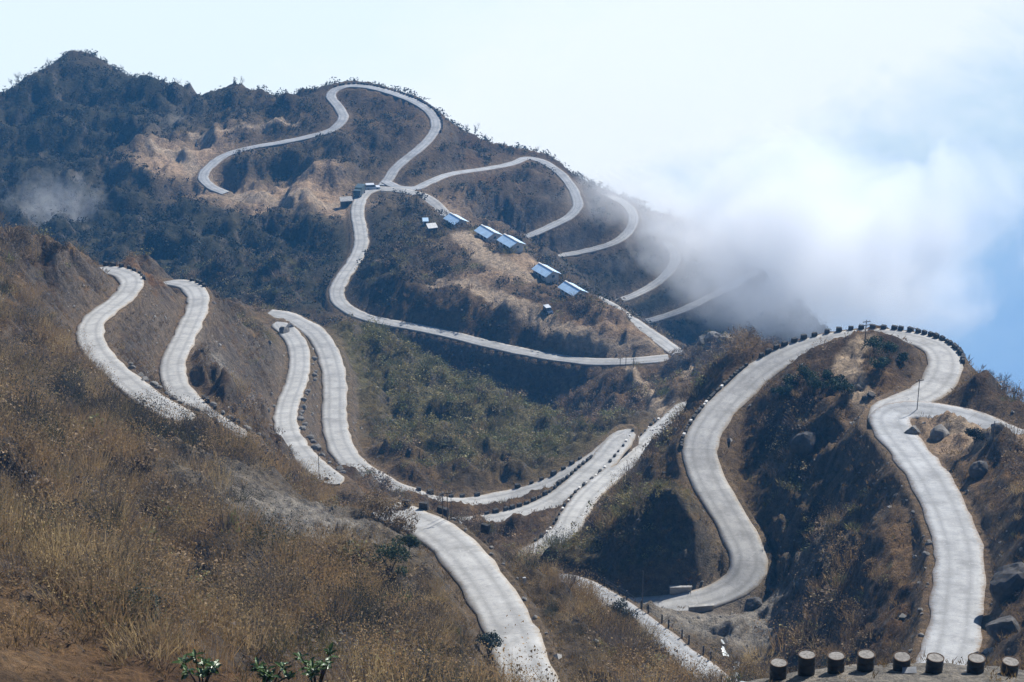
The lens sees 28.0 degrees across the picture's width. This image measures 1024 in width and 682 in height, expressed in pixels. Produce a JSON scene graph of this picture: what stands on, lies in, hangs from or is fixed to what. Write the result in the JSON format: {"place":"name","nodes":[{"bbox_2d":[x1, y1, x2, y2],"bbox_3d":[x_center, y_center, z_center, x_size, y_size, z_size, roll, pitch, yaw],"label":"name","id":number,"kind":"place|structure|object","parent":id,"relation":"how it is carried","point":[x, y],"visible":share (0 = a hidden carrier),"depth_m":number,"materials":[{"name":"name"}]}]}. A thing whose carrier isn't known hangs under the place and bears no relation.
{"place":"outdoors","nodes":[
{"label":"outdoors","id":0,"kind":"place"},
{"bbox_2d":[75,266,195,421],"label":"road","id":1,"kind":"structure","parent":0,"point":[129,289],"depth_m":287.33,"materials":[{"name":"concrete"}]},
{"bbox_2d":[159,280,245,437],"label":"road","id":2,"kind":"structure","parent":0,"point":[172,366],"depth_m":316.24,"materials":[{"name":"concrete"}]},
{"bbox_2d":[272,322,344,485],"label":"road","id":3,"kind":"structure","parent":0,"point":[284,416],"depth_m":347.22,"materials":[{"name":"concrete"}]},
{"bbox_2d":[197,84,440,194],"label":"road","id":4,"kind":"structure","parent":0,"point":[338,124],"depth_m":640.59,"materials":[{"name":"grey concrete"}]},
{"bbox_2d":[268,310,635,504],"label":"road","id":5,"kind":"structure","parent":0,"point":[341,449],"depth_m":353.67,"materials":[{"name":"concrete"}]},
{"bbox_2d":[550,470,556,475],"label":"parapet block","id":6,"kind":"structure","parent":5,"relation":"on","point":[553,472],"depth_m":333.42,"materials":[{"name":"concrete"}]},
{"bbox_2d":[373,502,560,681],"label":"road","id":7,"kind":"structure","parent":0,"point":[491,595],"depth_m":188.99,"materials":[{"name":"concrete"}]},
{"bbox_2d":[401,499,410,507],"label":"parapet block","id":8,"kind":"structure","parent":7,"relation":"on","point":[406,501],"depth_m":214.74,"materials":[{"name":"concrete"}]},
{"bbox_2d":[419,501,428,509],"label":"parapet block","id":9,"kind":"structure","parent":7,"relation":"on","point":[423,505],"depth_m":213.93,"materials":[{"name":"concrete"}]},
{"bbox_2d":[381,157,583,237],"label":"road","id":10,"kind":"structure","parent":0,"point":[575,195],"depth_m":631.36,"materials":[{"name":"grey concrete"}]},
{"bbox_2d":[329,189,668,365],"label":"road","id":11,"kind":"structure","parent":0,"point":[338,300],"depth_m":491.08,"materials":[{"name":"concrete"}]},
{"bbox_2d":[353,183,364,196],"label":"truck","id":12,"kind":"object","parent":11,"relation":"on","point":[359,190],"visible":1,"depth_m":597.07,"materials":[{"name":"green paint"}]},
{"bbox_2d":[365,183,380,188],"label":"jeep","id":13,"kind":"object","parent":11,"relation":"on","point":[370,186],"visible":1,"depth_m":604.81,"materials":[{"name":"white paint"}]},
{"bbox_2d":[0,50,1023,681],"bbox_3d":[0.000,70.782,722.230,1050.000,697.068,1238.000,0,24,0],"label":"hillside","id":14,"kind":"structure","parent":0,"point":[318,186],"depth_m":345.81,"materials":[{"name":"plant"}]},
{"bbox_2d":[1,225,30,241],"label":"evergreen shrub","id":15,"kind":"object","parent":14,"relation":"on","point":[19,231],"visible":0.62,"depth_m":298.62,"materials":[{"name":"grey plant"}]},
{"bbox_2d":[44,241,70,254],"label":"evergreen shrub","id":16,"kind":"object","parent":14,"relation":"on","point":[57,245],"visible":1,"depth_m":302.29,"materials":[{"name":"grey plant"}]},
{"bbox_2d":[103,583,161,625],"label":"evergreen shrub","id":17,"kind":"object","parent":14,"relation":"on","point":[155,600],"visible":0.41,"depth_m":100.58,"materials":[{"name":"grey plant"}]},
{"bbox_2d":[142,376,148,381],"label":"roadside stone","id":18,"kind":"object","parent":14,"relation":"on","point":[145,378],"visible":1,"depth_m":264.32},
{"bbox_2d":[150,381,158,386],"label":"roadside stone","id":19,"kind":"object","parent":14,"relation":"on","point":[154,383],"visible":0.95,"depth_m":262.26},
{"bbox_2d":[172,649,222,681],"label":"rhododendron","id":20,"kind":"object","parent":14,"relation":"on","point":[205,672],"visible":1,"depth_m":40.81,"materials":[{"name":"green plant"}]},
{"bbox_2d":[243,292,257,299],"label":"evergreen shrub","id":21,"kind":"object","parent":14,"relation":"on","point":[249,296],"visible":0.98,"depth_m":520.53,"materials":[{"name":"green plant"}]},
{"bbox_2d":[250,657,296,681],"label":"rhododendron","id":22,"kind":"object","parent":14,"relation":"on","point":[266,675],"visible":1,"depth_m":40.69,"materials":[{"name":"green plant"}]},
{"bbox_2d":[279,326,289,333],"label":"boulder","id":23,"kind":"object","parent":14,"relation":"on","point":[282,330],"visible":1,"depth_m":394.01,"materials":[{"name":"stone"}]},
{"bbox_2d":[311,445,318,449],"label":"roadside stone","id":24,"kind":"object","parent":14,"relation":"on","point":[314,447],"visible":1,"depth_m":311.17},
{"bbox_2d":[293,642,338,681],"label":"rhododendron","id":25,"kind":"object","parent":14,"relation":"on","point":[312,669],"visible":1,"depth_m":40.79,"materials":[{"name":"green plant"}]},
{"bbox_2d":[339,196,352,207],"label":"stall","id":26,"kind":"object","parent":14,"relation":"on","point":[345,201],"visible":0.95,"depth_m":591.85,"materials":[{"name":"grey wood"}]},
{"bbox_2d":[357,486,392,519],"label":"brown bush","id":27,"kind":"object","parent":14,"relation":"on","point":[378,502],"visible":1,"depth_m":206.30,"materials":[{"name":"grey plant"}]},
{"bbox_2d":[362,497,413,523],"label":"brown bush","id":28,"kind":"object","parent":14,"relation":"on","point":[396,508],"visible":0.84,"depth_m":207.21,"materials":[{"name":"grey plant"}]},
{"bbox_2d":[370,538,410,576],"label":"evergreen shrub","id":29,"kind":"object","parent":14,"relation":"on","point":[388,552],"visible":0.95,"depth_m":175.84,"materials":[{"name":"green plant"}]},
{"bbox_2d":[381,511,419,533],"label":"brown bush","id":30,"kind":"object","parent":14,"relation":"on","point":[395,523],"visible":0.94,"depth_m":205.52,"materials":[{"name":"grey plant"}]},
{"bbox_2d":[391,533,420,552],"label":"evergreen shrub","id":31,"kind":"object","parent":14,"relation":"on","point":[411,540],"visible":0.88,"depth_m":186.93,"materials":[{"name":"green plant"}]},
{"bbox_2d":[0,49,831,380],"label":"distant scrub","id":32,"kind":"object","parent":14,"relation":"on","point":[364,123],"visible":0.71,"depth_m":619.63,"materials":[{"name":"green plant"}]},
{"bbox_2d":[422,218,428,225],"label":"hut","id":33,"kind":"object","parent":14,"relation":"on","point":[424,220],"visible":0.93,"depth_m":546.04,"materials":[{"name":"blue paint"}]},
{"bbox_2d":[426,223,437,236],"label":"hut","id":34,"kind":"object","parent":14,"relation":"on","point":[432,226],"visible":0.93,"depth_m":534.96,"materials":[{"name":"metal"}]},
{"bbox_2d":[436,505,448,516],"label":"parapet block","id":35,"kind":"structure","parent":14,"relation":"on","point":[439,509],"depth_m":213.38,"materials":[{"name":"concrete"}]},
{"bbox_2d":[442,491,452,519],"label":"utility pole","id":36,"kind":"object","parent":14,"relation":"on","point":[447,493],"visible":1,"depth_m":209.36,"materials":[{"name":"brown wood"}]},
{"bbox_2d":[443,212,468,227],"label":"cabin","id":37,"kind":"object","parent":14,"relation":"on","point":[450,217],"visible":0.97,"depth_m":543.83,"materials":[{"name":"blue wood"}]},
{"bbox_2d":[481,523,490,533],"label":"parapet block","id":38,"kind":"structure","parent":14,"relation":"on","point":[485,528],"depth_m":209.97,"materials":[{"name":"concrete"}]},
{"bbox_2d":[474,224,501,242],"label":"cabin","id":39,"kind":"object","parent":14,"relation":"on","point":[485,233],"visible":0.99,"depth_m":529.40,"materials":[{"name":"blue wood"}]},
{"bbox_2d":[475,630,503,655],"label":"evergreen shrub","id":40,"kind":"object","parent":14,"relation":"on","point":[492,641],"visible":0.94,"depth_m":173.36,"materials":[{"name":"green plant"}]},
{"bbox_2d":[497,233,524,252],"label":"cabin","id":41,"kind":"object","parent":14,"relation":"on","point":[506,240],"visible":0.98,"depth_m":515.79,"materials":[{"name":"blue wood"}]},
{"bbox_2d":[0,210,1023,681],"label":"mountain shrubs","id":42,"kind":"object","parent":14,"relation":"on","point":[544,434],"visible":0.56,"depth_m":296.61,"materials":[{"name":"brown plant"}]},
{"bbox_2d":[0,246,1023,673],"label":"loose stones","id":43,"kind":"object","parent":14,"relation":"on","point":[986,650],"visible":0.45,"depth_m":247.19,"materials":[{"name":"stone"}]},
{"bbox_2d":[532,262,560,284],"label":"cabin","id":44,"kind":"object","parent":14,"relation":"on","point":[545,273],"visible":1,"depth_m":499.41,"materials":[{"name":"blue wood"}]},
{"bbox_2d":[543,304,553,314],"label":"jeep","id":45,"kind":"object","parent":14,"relation":"on","point":[547,309],"visible":1,"depth_m":475.88,"materials":[{"name":"white paint"}]},
{"bbox_2d":[558,280,586,298],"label":"cabin","id":46,"kind":"object","parent":14,"relation":"on","point":[567,288],"visible":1,"depth_m":485.65,"materials":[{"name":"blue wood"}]},
{"bbox_2d":[611,597,637,624],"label":"evergreen shrub","id":47,"kind":"object","parent":14,"relation":"on","point":[617,609],"visible":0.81,"depth_m":210.68,"materials":[{"name":"green plant"}]},
{"bbox_2d":[641,571,643,609],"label":"utility pole","id":48,"kind":"object","parent":14,"relation":"on","point":[642,593],"visible":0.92,"depth_m":230.99,"materials":[{"name":"grey wood"}]},
{"bbox_2d":[604,577,711,660],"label":"fence","id":49,"kind":"object","parent":14,"relation":"on","point":[689,637],"visible":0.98,"depth_m":227.74,"materials":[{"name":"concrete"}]},
{"bbox_2d":[669,585,691,594],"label":"culvert parapet","id":50,"kind":"structure","parent":14,"relation":"on","point":[680,589],"depth_m":246.40,"materials":[{"name":"concrete"}]},
{"bbox_2d":[688,603,713,612],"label":"culvert parapet","id":51,"kind":"structure","parent":14,"relation":"on","point":[700,608],"depth_m":241.98,"materials":[{"name":"concrete"}]},
{"bbox_2d":[698,335,704,344],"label":"boulder","id":52,"kind":"object","parent":14,"relation":"on","point":[701,337],"visible":0.5,"depth_m":435.25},
{"bbox_2d":[703,331,720,343],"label":"boulder","id":53,"kind":"object","parent":14,"relation":"on","point":[709,335],"visible":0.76,"depth_m":427.55,"materials":[{"name":"stone"}]},
{"bbox_2d":[716,337,729,343],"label":"boulder","id":54,"kind":"object","parent":14,"relation":"on","point":[718,339],"visible":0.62,"depth_m":424.76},
{"bbox_2d":[745,597,761,610],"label":"boulder","id":55,"kind":"object","parent":14,"relation":"on","point":[753,603],"visible":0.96,"depth_m":242.47,"materials":[{"name":"stone"}]},
{"bbox_2d":[767,584,775,592],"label":"boulder","id":56,"kind":"object","parent":14,"relation":"on","point":[769,586],"visible":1,"depth_m":245.20,"materials":[{"name":"stone"}]},
{"bbox_2d":[769,657,787,680],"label":"oil drum","id":57,"kind":"object","parent":14,"relation":"on","point":[778,668],"visible":0.98,"depth_m":73.06,"materials":[{"name":"black metal"}]},
{"bbox_2d":[771,386,792,398],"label":"evergreen shrub","id":58,"kind":"object","parent":14,"relation":"on","point":[781,391],"visible":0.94,"depth_m":271.20,"materials":[{"name":"green plant"}]},
{"bbox_2d":[782,373,801,390],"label":"evergreen shrub","id":59,"kind":"object","parent":14,"relation":"on","point":[791,382],"visible":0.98,"depth_m":269.94,"materials":[{"name":"green plant"}]},
{"bbox_2d":[790,431,816,455],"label":"boulder","id":60,"kind":"object","parent":14,"relation":"on","point":[803,444],"visible":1,"depth_m":258.39,"materials":[{"name":"stone"}]},
{"bbox_2d":[796,363,812,380],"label":"evergreen shrub","id":61,"kind":"object","parent":14,"relation":"on","point":[804,373],"visible":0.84,"depth_m":270.09,"materials":[{"name":"green plant"}]},
{"bbox_2d":[798,649,815,676],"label":"oil drum","id":62,"kind":"object","parent":14,"relation":"on","point":[806,662],"visible":1,"depth_m":73.03,"materials":[{"name":"black metal"}]},
{"bbox_2d":[807,370,831,391],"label":"evergreen shrub","id":63,"kind":"object","parent":14,"relation":"on","point":[815,378],"visible":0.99,"depth_m":265.91,"materials":[{"name":"green plant"}]},
{"bbox_2d":[821,369,834,379],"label":"evergreen shrub","id":64,"kind":"object","parent":14,"relation":"on","point":[827,374],"visible":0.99,"depth_m":267.76,"materials":[{"name":"green plant"}]},
{"bbox_2d":[827,651,844,673],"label":"oil drum","id":65,"kind":"object","parent":14,"relation":"on","point":[836,662],"visible":0.99,"depth_m":73.05,"materials":[{"name":"black metal"}]},
{"bbox_2d":[828,374,848,383],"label":"evergreen shrub","id":66,"kind":"object","parent":14,"relation":"on","point":[837,378],"visible":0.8,"depth_m":266.35,"materials":[{"name":"green plant"}]},
{"bbox_2d":[829,380,855,396],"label":"evergreen shrub","id":67,"kind":"object","parent":14,"relation":"on","point":[838,386],"visible":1,"depth_m":260.87,"materials":[{"name":"green plant"}]},
{"bbox_2d":[855,384,861,391],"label":"boulder","id":68,"kind":"object","parent":14,"relation":"on","point":[859,388],"visible":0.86,"depth_m":263.65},
{"bbox_2d":[857,649,874,671],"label":"oil drum","id":69,"kind":"object","parent":14,"relation":"on","point":[865,660],"visible":1,"depth_m":73.06,"materials":[{"name":"black metal"}]},
{"bbox_2d":[863,320,870,344],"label":"utility pole","id":70,"kind":"object","parent":14,"relation":"on","point":[866,321],"visible":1,"depth_m":274.78,"materials":[{"name":"grey wood"}]},
{"bbox_2d":[867,391,874,397],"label":"boulder","id":71,"kind":"object","parent":14,"relation":"on","point":[870,394],"visible":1,"depth_m":259.98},
{"bbox_2d":[863,336,884,350],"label":"evergreen shrub","id":72,"kind":"object","parent":14,"relation":"on","point":[873,340],"visible":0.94,"depth_m":273.76,"materials":[{"name":"green plant"}]},
{"bbox_2d":[868,357,890,369],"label":"evergreen shrub","id":73,"kind":"object","parent":14,"relation":"on","point":[882,361],"visible":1,"depth_m":264.93,"materials":[{"name":"green plant"}]},
{"bbox_2d":[873,341,898,357],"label":"evergreen shrub","id":74,"kind":"object","parent":14,"relation":"on","point":[891,347],"visible":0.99,"depth_m":267.49,"materials":[{"name":"green plant"}]},
{"bbox_2d":[893,651,910,671],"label":"oil drum","id":75,"kind":"object","parent":14,"relation":"on","point":[901,659],"visible":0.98,"depth_m":73.05,"materials":[{"name":"black metal"}]},
{"bbox_2d":[895,352,908,362],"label":"evergreen shrub","id":76,"kind":"object","parent":14,"relation":"on","point":[901,357],"visible":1,"depth_m":268.26,"materials":[{"name":"green plant"}]},
{"bbox_2d":[904,425,919,434],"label":"boulder","id":77,"kind":"object","parent":14,"relation":"on","point":[913,429],"visible":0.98,"depth_m":244.60,"materials":[{"name":"stone"}]},
{"bbox_2d":[916,378,923,408],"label":"utility pole","id":78,"kind":"object","parent":14,"relation":"on","point":[919,380],"visible":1,"depth_m":252.70,"materials":[{"name":"grey wood"}]},
{"bbox_2d":[922,551,929,556],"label":"roadside stone","id":79,"kind":"object","parent":14,"relation":"on","point":[925,553],"visible":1,"depth_m":205.03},
{"bbox_2d":[925,652,944,673],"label":"oil drum","id":80,"kind":"object","parent":14,"relation":"on","point":[934,662],"visible":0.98,"depth_m":73.08,"materials":[{"name":"black metal"}]},
{"bbox_2d":[930,424,949,440],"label":"boulder","id":81,"kind":"object","parent":14,"relation":"on","point":[939,432],"visible":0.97,"depth_m":241.81,"materials":[{"name":"stone"}]},
{"bbox_2d":[964,427,985,443],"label":"bush","id":82,"kind":"object","parent":14,"relation":"on","point":[972,432],"visible":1,"depth_m":231.10,"materials":[{"name":"plant"}]},
{"bbox_2d":[966,653,985,673],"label":"oil drum","id":83,"kind":"object","parent":14,"relation":"on","point":[975,663],"visible":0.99,"depth_m":72.95,"materials":[{"name":"black metal"}]},
{"bbox_2d":[968,460,987,477],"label":"boulder","id":84,"kind":"object","parent":14,"relation":"on","point":[978,468],"visible":0.98,"depth_m":223.78,"materials":[{"name":"stone"}]},
{"bbox_2d":[991,423,1004,433],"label":"boulder","id":85,"kind":"object","parent":14,"relation":"on","point":[997,425],"visible":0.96,"depth_m":228.39,"materials":[{"name":"stone"}]},
{"bbox_2d":[985,615,1019,641],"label":"boulder","id":86,"kind":"object","parent":14,"relation":"on","point":[1006,624],"visible":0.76,"depth_m":181.52,"materials":[{"name":"stone"}]},
{"bbox_2d":[996,374,1011,393],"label":"bare tree","id":87,"kind":"object","parent":14,"relation":"on","point":[1004,382],"visible":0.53,"depth_m":261.46,"materials":[{"name":"grey plant"}]},
{"bbox_2d":[989,562,1023,604],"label":"boulder","id":88,"kind":"object","parent":14,"relation":"on","point":[1006,581],"visible":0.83,"depth_m":189.52,"materials":[{"name":"stone"}]},
{"bbox_2d":[1000,656,1019,676],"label":"oil drum","id":89,"kind":"object","parent":14,"relation":"on","point":[1012,663],"visible":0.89,"depth_m":72.93,"materials":[{"name":"black metal"}]},
{"bbox_2d":[0,0,1023,401],"label":"sky","id":90,"kind":"structure","parent":0,"point":[870,153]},
{"bbox_2d":[380,186,683,355],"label":"road","id":91,"kind":"structure","parent":0,"point":[665,344],"depth_m":487.50,"materials":[{"name":"concrete"}]},
{"bbox_2d":[460,433,632,521],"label":"road","id":92,"kind":"structure","parent":0,"point":[606,450],"depth_m":326.18,"materials":[{"name":"concrete"}]},
{"bbox_2d":[492,508,498,512],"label":"parapet block","id":93,"kind":"structure","parent":92,"relation":"on","point":[495,510],"depth_m":310.32,"materials":[{"name":"concrete"}]},
{"bbox_2d":[558,196,638,257],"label":"road","id":94,"kind":"structure","parent":0,"point":[632,223],"depth_m":631.37,"materials":[{"name":"concrete"}]},
{"bbox_2d":[518,402,685,555],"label":"road","id":95,"kind":"structure","parent":0,"point":[575,506],"depth_m":314.53,"materials":[{"name":"concrete"}]},
{"bbox_2d":[560,574,730,681],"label":"road","id":96,"kind":"structure","parent":0,"point":[675,640],"depth_m":223.58,"materials":[{"name":"grey concrete"}]},
{"bbox_2d":[615,240,680,301],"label":"road","id":97,"kind":"structure","parent":0,"point":[672,265],"depth_m":620.71,"materials":[{"name":"concrete"}]},
{"bbox_2d":[644,270,758,323],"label":"road","id":98,"kind":"structure","parent":0,"point":[737,282],"depth_m":612.09,"materials":[{"name":"concrete"}]},
{"bbox_2d":[721,639,743,681],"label":"stream","id":99,"kind":"structure","parent":0,"point":[723,649],"depth_m":229.89,"materials":[{"name":"white liquid"}]},
{"bbox_2d":[628,328,962,610],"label":"road","id":100,"kind":"structure","parent":0,"point":[745,574],"depth_m":263.93,"materials":[{"name":"concrete"}]},
{"bbox_2d":[765,348,771,354],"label":"parapet block","id":101,"kind":"structure","parent":100,"relation":"on","point":[768,350],"depth_m":286.19,"materials":[{"name":"concrete"}]},
{"bbox_2d":[773,344,779,349],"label":"parapet block","id":102,"kind":"structure","parent":100,"relation":"on","point":[776,346],"depth_m":286.95,"materials":[{"name":"concrete"}]},
{"bbox_2d":[781,341,787,346],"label":"parapet block","id":103,"kind":"structure","parent":100,"relation":"on","point":[784,343],"depth_m":287.47,"materials":[{"name":"concrete"}]},
{"bbox_2d":[791,337,797,342],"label":"parapet block","id":104,"kind":"structure","parent":100,"relation":"on","point":[794,339],"depth_m":288.01,"materials":[{"name":"concrete"}]},
{"bbox_2d":[800,334,806,339],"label":"parapet block","id":105,"kind":"structure","parent":100,"relation":"on","point":[803,336],"depth_m":288.50,"materials":[{"name":"concrete"}]},
{"bbox_2d":[891,325,897,329],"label":"parapet block","id":106,"kind":"structure","parent":100,"relation":"on","point":[894,327],"depth_m":286.93,"materials":[{"name":"concrete"}]},
{"bbox_2d":[933,332,939,338],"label":"parapet block","id":107,"kind":"structure","parent":100,"relation":"on","point":[936,335],"depth_m":282.10,"materials":[{"name":"concrete"}]},
{"bbox_2d":[867,397,910,421],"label":"guardrail","id":108,"kind":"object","parent":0,"point":[878,404],"depth_m":256.63,"materials":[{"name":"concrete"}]},
{"bbox_2d":[902,666,916,673],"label":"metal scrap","id":109,"kind":"object","parent":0,"point":[907,670],"visible":1,"depth_m":72.85,"materials":[{"name":"metal"}]},
{"bbox_2d":[869,401,1023,664],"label":"road","id":110,"kind":"structure","parent":0,"point":[956,606],"depth_m":210.88,"materials":[{"name":"grey concrete"}]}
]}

